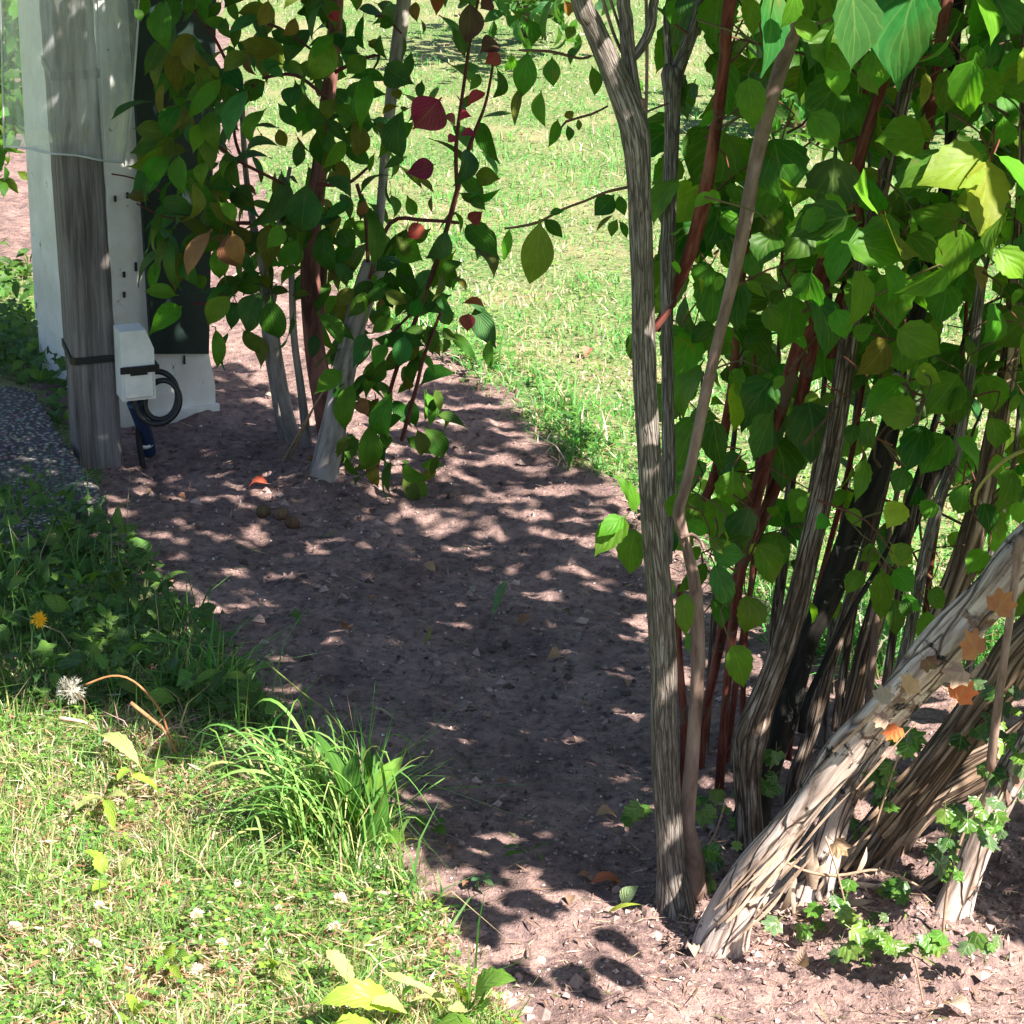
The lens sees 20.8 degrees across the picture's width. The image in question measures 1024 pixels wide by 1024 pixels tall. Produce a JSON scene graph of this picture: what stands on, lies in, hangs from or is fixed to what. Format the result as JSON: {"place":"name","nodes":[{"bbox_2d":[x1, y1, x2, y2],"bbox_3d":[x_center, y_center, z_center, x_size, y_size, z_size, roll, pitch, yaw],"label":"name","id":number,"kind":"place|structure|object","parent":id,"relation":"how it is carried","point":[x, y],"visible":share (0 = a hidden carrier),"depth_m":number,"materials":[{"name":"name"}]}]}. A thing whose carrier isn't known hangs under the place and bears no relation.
{"place":"outdoors","nodes":[
{"label":"outdoors","id":0,"kind":"place"},
{"bbox_2d":[0,386,107,569],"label":"path","id":1,"kind":"structure","parent":0,"point":[27,427],"depth_m":5.16,"materials":[{"name":"grey gravel"}]},
{"bbox_2d":[0,267,355,752],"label":"grass","id":2,"kind":"structure","parent":0,"point":[102,634],"depth_m":4.43,"materials":[{"name":"green plant"}]},
{"bbox_2d":[0,0,1023,1023],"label":"lawn ground","id":3,"kind":"structure","parent":0,"point":[579,93],"depth_m":6.69,"materials":[{"name":"green plant"}]},
{"bbox_2d":[7,921,22,929],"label":"clover flower","id":4,"kind":"object","parent":3,"relation":"on","point":[16,925],"visible":1,"depth_m":3.40,"materials":[{"name":"white plant"}]},
{"bbox_2d":[30,609,52,672],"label":"dandelion","id":5,"kind":"object","parent":3,"relation":"on","point":[40,618],"visible":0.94,"depth_m":4.17,"materials":[{"name":"orange plant"}]},
{"bbox_2d":[56,676,85,716],"bbox_3d":[-0.642,0.270,4.069,0.049,0.071,0.047,-13,23,-34],"label":"seed head","id":6,"kind":"object","parent":3,"relation":"on","point":[72,690],"visible":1,"depth_m":4.06},
{"bbox_2d":[59,716,97,731],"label":"dry stalk","id":7,"kind":"object","parent":3,"relation":"on","point":[66,719],"visible":0.83,"depth_m":4.03,"materials":[{"name":"beige plant"}]},
{"bbox_2d":[39,0,122,468],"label":"wooden post","id":8,"kind":"object","parent":3,"relation":"on","point":[74,127],"visible":0.9,"depth_m":5.08,"materials":[{"name":"grey wood"}]},
{"bbox_2d":[0,0,139,165],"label":"plastic cover","id":9,"kind":"object","parent":8,"relation":"attached to","point":[129,123],"visible":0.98,"depth_m":5.03,"materials":[{"name":"white"}]},
{"bbox_2d":[41,55,99,80],"bbox_3d":[-0.795,-0.802,5.023,0.091,0.033,0.090,-7,20,-19],"label":"strap","id":10,"kind":"object","parent":8,"relation":"attached to","point":[73,75],"visible":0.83,"depth_m":4.99,"materials":[{"name":"black plastic"}]},
{"bbox_2d":[61,338,159,375],"bbox_3d":[-0.750,-0.289,5.165,0.211,0.040,0.116,15,24,38],"label":"strap","id":11,"kind":"object","parent":8,"relation":"attached to","point":[138,370],"visible":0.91,"depth_m":5.15,"materials":[{"name":"black plastic"}]},
{"bbox_2d":[113,323,155,401],"bbox_3d":[-0.695,-0.276,5.142,0.062,0.132,0.062,-7,20,-19],"label":"junction box","id":12,"kind":"object","parent":8,"relation":"attached to","point":[133,346],"visible":1,"depth_m":5.12,"materials":[{"name":"white plastic"}]},
{"bbox_2d":[133,369,182,468],"bbox_3d":[-0.656,-0.155,5.181,0.095,0.222,0.057,0,19,0],"label":"coiled cable","id":13,"kind":"object","parent":12,"relation":"hanging from","point":[174,411],"visible":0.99,"depth_m":5.15,"materials":[{"name":"black rubber"}]},
{"bbox_2d":[127,400,155,457],"bbox_3d":[-0.691,-0.157,5.214,0.032,0.133,0.094,4,19,10],"label":"cable plug","id":14,"kind":"object","parent":13,"relation":"hanging from","point":[148,442],"visible":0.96,"depth_m":5.21,"materials":[{"name":"blue plastic"}]},
{"bbox_2d":[88,938,100,946],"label":"clover flower","id":15,"kind":"object","parent":3,"relation":"on","point":[94,942],"visible":1,"depth_m":3.37,"materials":[{"name":"white plant"}]},
{"bbox_2d":[94,900,103,907],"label":"clover flower","id":16,"kind":"object","parent":3,"relation":"on","point":[98,903],"visible":1,"depth_m":3.46,"materials":[{"name":"white plant"}]},
{"bbox_2d":[75,790,134,830],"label":"lawn weed","id":17,"kind":"object","parent":3,"relation":"on","point":[109,805],"visible":1,"depth_m":3.73,"materials":[{"name":"green plant"}]},
{"bbox_2d":[84,849,133,891],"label":"lawn weed","id":18,"kind":"object","parent":3,"relation":"on","point":[100,862],"visible":0.97,"depth_m":3.58,"materials":[{"name":"yellow plant"}]},
{"bbox_2d":[124,966,133,972],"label":"clover flower","id":19,"kind":"object","parent":3,"relation":"on","point":[129,970],"visible":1,"depth_m":3.31,"materials":[{"name":"white plant"}]},
{"bbox_2d":[114,993,145,1021],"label":"lawn weed","id":20,"kind":"object","parent":3,"relation":"on","point":[132,999],"visible":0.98,"depth_m":3.22,"materials":[{"name":"green plant"}]},
{"bbox_2d":[99,732,166,794],"bbox_3d":[-0.530,0.345,3.842,0.072,0.050,0.164,-16,24,-39],"label":"lawn weed","id":21,"kind":"object","parent":3,"relation":"on","point":[123,743],"visible":1,"depth_m":3.86,"materials":[{"name":"yellow plant"}]},
{"bbox_2d":[84,675,181,761],"bbox_3d":[-0.527,0.293,3.898,0.136,0.140,0.004,0,19,0],"label":"dry stalk","id":22,"kind":"object","parent":3,"relation":"on","point":[150,697],"visible":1,"depth_m":3.88,"materials":[{"name":"brown plant"}]},
{"bbox_2d":[0,239,283,737],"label":"weeds","id":23,"kind":"object","parent":3,"relation":"on","point":[62,606],"visible":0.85,"depth_m":4.39,"materials":[{"name":"green plant"}]},
{"bbox_2d":[129,701,175,745],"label":"dry stalk","id":24,"kind":"object","parent":3,"relation":"on","point":[143,712],"visible":0.83,"depth_m":3.97,"materials":[{"name":"beige plant"}]},
{"bbox_2d":[158,879,170,893],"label":"fallen leaf","id":25,"kind":"object","parent":3,"relation":"on","point":[166,881],"visible":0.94,"depth_m":3.55,"materials":[{"name":"beige plant"}]},
{"bbox_2d":[155,944,188,978],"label":"lawn weed","id":26,"kind":"object","parent":3,"relation":"on","point":[173,968],"visible":1,"depth_m":3.33,"materials":[{"name":"green plant"}]},
{"bbox_2d":[189,963,203,975],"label":"clover flower","id":27,"kind":"object","parent":3,"relation":"on","point":[196,967],"visible":1,"depth_m":3.30,"materials":[{"name":"white plant"}]},
{"bbox_2d":[190,908,203,918],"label":"clover flower","id":28,"kind":"object","parent":3,"relation":"on","point":[194,914],"visible":1,"depth_m":3.44,"materials":[{"name":"white plant"}]},
{"bbox_2d":[216,937,227,944],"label":"clover flower","id":29,"kind":"object","parent":3,"relation":"on","point":[222,940],"visible":1,"depth_m":3.36,"materials":[{"name":"white plant"}]},
{"bbox_2d":[234,878,244,887],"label":"fallen leaf","id":30,"kind":"object","parent":3,"relation":"on","point":[238,883],"visible":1,"depth_m":3.56,"materials":[{"name":"white plant"}]},
{"bbox_2d":[258,958,290,981],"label":"lawn weed","id":31,"kind":"object","parent":3,"relation":"on","point":[281,972],"visible":1,"depth_m":3.31,"materials":[{"name":"green plant"}]},
{"bbox_2d":[167,698,472,875],"bbox_3d":[-0.257,0.351,3.677,0.392,0.173,0.317,3,19,10],"label":"grass tuft","id":32,"kind":"object","parent":3,"relation":"on","point":[294,803],"visible":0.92,"depth_m":3.65,"materials":[{"name":"green plant"}]},
{"bbox_2d":[327,921,340,931],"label":"clover flower","id":33,"kind":"object","parent":3,"relation":"on","point":[336,925],"visible":1,"depth_m":3.40,"materials":[{"name":"white plant"}]},
{"bbox_2d":[333,892,346,901],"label":"clover flower","id":34,"kind":"object","parent":3,"relation":"on","point":[340,895],"visible":1,"depth_m":3.47,"materials":[{"name":"white plant"}]},
{"bbox_2d":[312,731,403,849],"bbox_3d":[-0.189,0.357,3.649,0.100,0.159,0.111,16,25,40],"label":"plantain","id":35,"kind":"object","parent":3,"relation":"on","point":[349,771],"visible":0.79,"depth_m":3.63,"materials":[{"name":"green plant"}]},
{"bbox_2d":[318,950,490,1023],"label":"dock plant","id":36,"kind":"object","parent":3,"relation":"on","point":[368,994],"visible":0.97,"depth_m":3.19,"materials":[{"name":"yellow plant"}]},
{"bbox_2d":[394,750,432,780],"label":"grass stalk","id":37,"kind":"object","parent":3,"relation":"on","point":[415,767],"depth_m":3.73,"materials":[{"name":"green plant"}]},
{"bbox_2d":[446,966,514,1013],"bbox_3d":[-0.036,0.557,3.210,0.081,0.070,0.044,0,19,0],"label":"dock plant","id":38,"kind":"object","parent":3,"relation":"on","point":[490,978],"visible":0.96,"depth_m":3.21,"materials":[{"name":"green plant"}]},
{"bbox_2d":[0,0,1023,1023],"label":"soil bed","id":39,"kind":"object","parent":3,"relation":"on","point":[444,522],"visible":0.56,"depth_m":4.30,"materials":[{"name":"brown soil"}]},
{"bbox_2d":[0,0,27,197],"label":"garden bush","id":40,"kind":"object","parent":39,"relation":"on","point":[13,113],"visible":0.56,"depth_m":6.42,"materials":[{"name":"green plant"}]},
{"bbox_2d":[17,0,219,427],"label":"cabinet","id":41,"kind":"object","parent":39,"relation":"on","point":[181,349],"visible":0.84,"depth_m":5.41,"materials":[{"name":"white metal"}]},
{"bbox_2d":[176,492,185,499],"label":"fallen leaf","id":42,"kind":"object","parent":39,"relation":"on","point":[181,494],"visible":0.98,"depth_m":5.02,"materials":[{"name":"brown plant"}]},
{"bbox_2d":[249,475,268,485],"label":"fallen leaf","id":43,"kind":"object","parent":39,"relation":"on","point":[259,478],"visible":1,"depth_m":5.08,"materials":[{"name":"orange plant"}]},
{"bbox_2d":[256,504,270,517],"bbox_3d":[-0.443,0.000,4.968,0.024,0.027,0.025,-16,25,-39],"label":"nut husk","id":44,"kind":"object","parent":39,"relation":"on","point":[263,511],"visible":1,"depth_m":4.96,"materials":[{"name":"plant"}]},
{"bbox_2d":[0,636,535,1023],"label":"grass","id":45,"kind":"structure","parent":39,"relation":"on","point":[46,868],"depth_m":3.52,"materials":[{"name":"green plant"}]},
{"bbox_2d":[273,507,287,519],"bbox_3d":[-0.411,0.005,4.954,0.025,0.028,0.024,15,24,38],"label":"nut husk","id":46,"kind":"object","parent":39,"relation":"on","point":[280,513],"visible":1,"depth_m":4.95,"materials":[{"name":"plant"}]},
{"bbox_2d":[284,516,299,528],"bbox_3d":[-0.388,0.019,4.916,0.025,0.028,0.025,16,25,40],"label":"nut husk","id":47,"kind":"object","parent":39,"relation":"on","point":[291,522],"visible":1,"depth_m":4.91,"materials":[{"name":"plant"}]},
{"bbox_2d":[286,409,312,461],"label":"dry stalk","id":48,"kind":"object","parent":39,"relation":"on","point":[297,442],"visible":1,"depth_m":5.13,"materials":[{"name":"plant"}]},
{"bbox_2d":[291,608,309,625],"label":"seedling","id":49,"kind":"object","parent":39,"relation":"on","point":[295,614],"visible":0.94,"depth_m":4.45,"materials":[{"name":"green plant"}]},
{"bbox_2d":[282,391,324,461],"bbox_3d":[-0.381,-0.161,5.119,0.005,0.216,0.214,-10,21,-28],"label":"dry stalk","id":50,"kind":"object","parent":39,"relation":"on","point":[296,437],"visible":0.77,"depth_m":5.14,"materials":[{"name":"plant"}]},
{"bbox_2d":[267,663,352,753],"bbox_3d":[-0.280,0.282,3.914,0.124,0.150,0.003,0,19,0],"label":"grass stalk","id":51,"kind":"object","parent":39,"relation":"on","point":[319,705],"depth_m":3.91,"materials":[{"name":"plant"}]},
{"bbox_2d":[111,0,510,503],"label":"dogwood shrub","id":52,"kind":"object","parent":39,"relation":"on","point":[303,215],"visible":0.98,"depth_m":4.90,"materials":[{"name":"green plant"}]},
{"bbox_2d":[68,585,579,1023],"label":"grass","id":53,"kind":"structure","parent":39,"relation":"on","point":[208,654],"depth_m":3.80,"materials":[{"name":"green plant"}]},
{"bbox_2d":[340,620,352,631],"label":"fallen leaf","id":54,"kind":"object","parent":39,"relation":"on","point":[344,625],"visible":1,"depth_m":4.40,"materials":[{"name":"brown plant"}]},
{"bbox_2d":[369,621,380,627],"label":"fallen leaf","id":55,"kind":"object","parent":39,"relation":"on","point":[373,623],"visible":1,"depth_m":4.43,"materials":[{"name":"grey plant"}]},
{"bbox_2d":[422,561,434,570],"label":"fallen leaf","id":56,"kind":"object","parent":39,"relation":"on","point":[430,565],"visible":1,"depth_m":4.70,"materials":[{"name":"beige plant"}]},
{"bbox_2d":[424,624,432,645],"bbox_3d":[-0.128,0.195,4.393,0.008,0.034,0.022,16,25,39],"label":"cut blade","id":57,"kind":"object","parent":39,"relation":"on","point":[428,635],"visible":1,"depth_m":4.39,"materials":[{"name":"green plant"}]},
{"bbox_2d":[415,815,445,833],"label":"seedling","id":58,"kind":"object","parent":39,"relation":"on","point":[440,828],"visible":0.92,"depth_m":3.71,"materials":[{"name":"green plant"}]},
{"bbox_2d":[469,585,475,591],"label":"fallen leaf","id":59,"kind":"object","parent":39,"relation":"on","point":[473,588],"visible":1,"depth_m":4.63,"materials":[{"name":"grey plant"}]},
{"bbox_2d":[471,872,492,889],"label":"seedling","id":60,"kind":"object","parent":39,"relation":"on","point":[488,881],"visible":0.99,"depth_m":3.55,"materials":[{"name":"green plant"}]},
{"bbox_2d":[491,581,508,619],"bbox_3d":[-0.016,0.141,4.535,0.014,0.043,0.101,7,20,19],"label":"cut blade","id":61,"kind":"object","parent":39,"relation":"on","point":[500,591],"visible":1,"depth_m":4.52,"materials":[{"name":"green plant"}]},
{"bbox_2d":[496,777,507,782],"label":"fallen leaf","id":62,"kind":"object","parent":39,"relation":"on","point":[501,779],"visible":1,"depth_m":3.88,"materials":[{"name":"brown plant"}]},
{"bbox_2d":[33,355,1003,1022],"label":"pebbles","id":63,"kind":"object","parent":39,"relation":"on","point":[539,753],"visible":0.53,"depth_m":3.98,"materials":[{"name":"stone"}]},
{"bbox_2d":[518,613,531,622],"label":"fallen leaf","id":64,"kind":"object","parent":39,"relation":"on","point":[523,617],"visible":1,"depth_m":4.48,"materials":[{"name":"brown plant"}]},
{"bbox_2d":[502,842,549,861],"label":"seedling","id":65,"kind":"object","parent":39,"relation":"on","point":[510,852],"visible":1,"depth_m":3.63,"materials":[{"name":"green plant"}]},
{"bbox_2d":[40,364,1023,1023],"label":"litter","id":66,"kind":"object","parent":39,"relation":"on","point":[694,948],"visible":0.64,"depth_m":3.48,"materials":[{"name":"plant"}]},
{"bbox_2d":[547,646,563,658],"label":"fallen leaf","id":67,"kind":"object","parent":39,"relation":"on","point":[554,652],"visible":1,"depth_m":4.34,"materials":[{"name":"brown plant"}]},
{"bbox_2d":[589,871,619,883],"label":"fallen leaf","id":68,"kind":"object","parent":39,"relation":"on","point":[603,876],"visible":1,"depth_m":3.59,"materials":[{"name":"brown plant"}]},
{"bbox_2d":[595,804,616,817],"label":"fallen leaf","id":69,"kind":"object","parent":39,"relation":"on","point":[603,809],"visible":1,"depth_m":3.75,"materials":[{"name":"beige plant"}]},
{"bbox_2d":[607,903,640,913],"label":"leaf","id":70,"kind":"object","parent":39,"relation":"on","point":[619,906],"visible":1,"depth_m":3.47,"materials":[{"name":"yellow plant"}]},
{"bbox_2d":[619,886,637,903],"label":"fallen leaf","id":71,"kind":"object","parent":39,"relation":"on","point":[627,894],"visible":0.87,"depth_m":3.52,"materials":[{"name":"green plant"}]},
{"bbox_2d":[502,0,799,920],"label":"upright shrub","id":72,"kind":"object","parent":39,"relation":"on","point":[680,882],"visible":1,"depth_m":3.35,"materials":[{"name":"grey plant"}]},
{"bbox_2d":[620,784,734,893],"bbox_3d":[0.228,0.417,3.614,0.173,0.095,0.202,0,19,0],"label":"ivy","id":73,"kind":"object","parent":39,"relation":"on","point":[633,811],"visible":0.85,"depth_m":3.64,"materials":[{"name":"green plant"}]},
{"bbox_2d":[702,823,714,832],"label":"fallen leaf","id":74,"kind":"object","parent":39,"relation":"on","point":[711,828],"visible":0.8,"depth_m":3.72,"materials":[{"name":"plant"}]},
{"bbox_2d":[793,946,808,966],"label":"fallen leaf","id":75,"kind":"object","parent":39,"relation":"on","point":[801,958],"visible":1,"depth_m":3.35,"materials":[{"name":"beige plant"}]},
{"bbox_2d":[731,780,923,1003],"bbox_3d":[0.387,0.450,3.403,0.219,0.172,0.398,0,19,0],"label":"ivy","id":76,"kind":"object","parent":39,"relation":"on","point":[874,937],"visible":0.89,"depth_m":3.38,"materials":[{"name":"green plant"}]},
{"bbox_2d":[943,994,970,1015],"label":"fallen leaf","id":77,"kind":"object","parent":39,"relation":"on","point":[960,1001],"visible":1,"depth_m":3.26,"materials":[{"name":"beige plant"}]},
{"bbox_2d":[457,0,616,53],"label":"garden bush","id":78,"kind":"object","parent":3,"relation":"on","point":[531,9],"visible":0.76,"depth_m":9.31,"materials":[{"name":"green plant"}]},
{"bbox_2d":[583,345,592,356],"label":"fallen leaf","id":79,"kind":"object","parent":3,"relation":"on","point":[587,350],"visible":1,"depth_m":5.91,"materials":[{"name":"orange plant"}]},
{"bbox_2d":[594,0,1023,958],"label":"mock orange","id":80,"kind":"object","parent":3,"relation":"on","point":[852,228],"visible":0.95,"depth_m":3.46,"materials":[{"name":"green plant"}]},
{"bbox_2d":[828,836,850,858],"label":"dead leaf","id":81,"kind":"object","parent":80,"relation":"attached to","point":[839,846],"visible":0.98,"depth_m":3.41,"materials":[{"name":"beige plant"}]},
{"bbox_2d":[871,711,892,728],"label":"dead leaf","id":82,"kind":"object","parent":80,"relation":"attached to","point":[879,719],"visible":1,"depth_m":3.23,"materials":[{"name":"beige plant"}]},
{"bbox_2d":[872,685,894,707],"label":"dead leaf","id":83,"kind":"object","parent":80,"relation":"attached to","point":[883,696],"visible":1,"depth_m":3.21,"materials":[{"name":"beige plant"}]},
{"bbox_2d":[761,677,1023,825],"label":"ivy","id":84,"kind":"object","parent":80,"relation":"attached to","point":[907,745],"visible":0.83,"depth_m":3.42,"materials":[{"name":"green plant"}]},
{"bbox_2d":[882,719,904,741],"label":"dead leaf","id":85,"kind":"object","parent":80,"relation":"attached to","point":[894,732],"visible":0.99,"depth_m":3.25,"materials":[{"name":"orange plant"}]},
{"bbox_2d":[900,672,920,702],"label":"dead leaf","id":86,"kind":"object","parent":80,"relation":"attached to","point":[909,684],"visible":1,"depth_m":3.19,"materials":[{"name":"beige plant"}]},
{"bbox_2d":[919,652,939,672],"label":"dead leaf","id":87,"kind":"object","parent":80,"relation":"attached to","point":[927,663],"visible":1,"depth_m":3.21,"materials":[{"name":"brown plant"}]},
{"bbox_2d":[883,689,1023,957],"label":"ivy","id":88,"kind":"object","parent":80,"relation":"attached to","point":[959,819],"visible":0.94,"depth_m":3.30,"materials":[{"name":"green plant"}]},
{"bbox_2d":[940,661,973,688],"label":"dead leaf","id":89,"kind":"object","parent":80,"relation":"attached to","point":[956,675],"visible":1,"depth_m":3.20,"materials":[{"name":"beige plant"}]},
{"bbox_2d":[947,681,978,709],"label":"dead leaf","id":90,"kind":"object","parent":80,"relation":"attached to","point":[962,694],"visible":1,"depth_m":3.21,"materials":[{"name":"orange plant"}]},
{"bbox_2d":[959,628,988,664],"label":"dead leaf","id":91,"kind":"object","parent":80,"relation":"attached to","point":[972,645],"visible":1,"depth_m":3.18,"materials":[{"name":"orange plant"}]},
{"bbox_2d":[986,588,1017,620],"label":"dead leaf","id":92,"kind":"object","parent":80,"relation":"attached to","point":[1000,603],"visible":1,"depth_m":3.15,"materials":[{"name":"orange plant"}]},
{"bbox_2d":[735,0,1018,149],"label":"garden bush","id":93,"kind":"object","parent":3,"relation":"on","point":[782,111],"visible":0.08,"depth_m":7.94,"materials":[{"name":"green plant"}]},
{"bbox_2d":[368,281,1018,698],"bbox_3d":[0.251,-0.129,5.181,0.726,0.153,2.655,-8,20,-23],"label":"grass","id":94,"kind":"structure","parent":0,"point":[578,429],"depth_m":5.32,"materials":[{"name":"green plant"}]}
]}

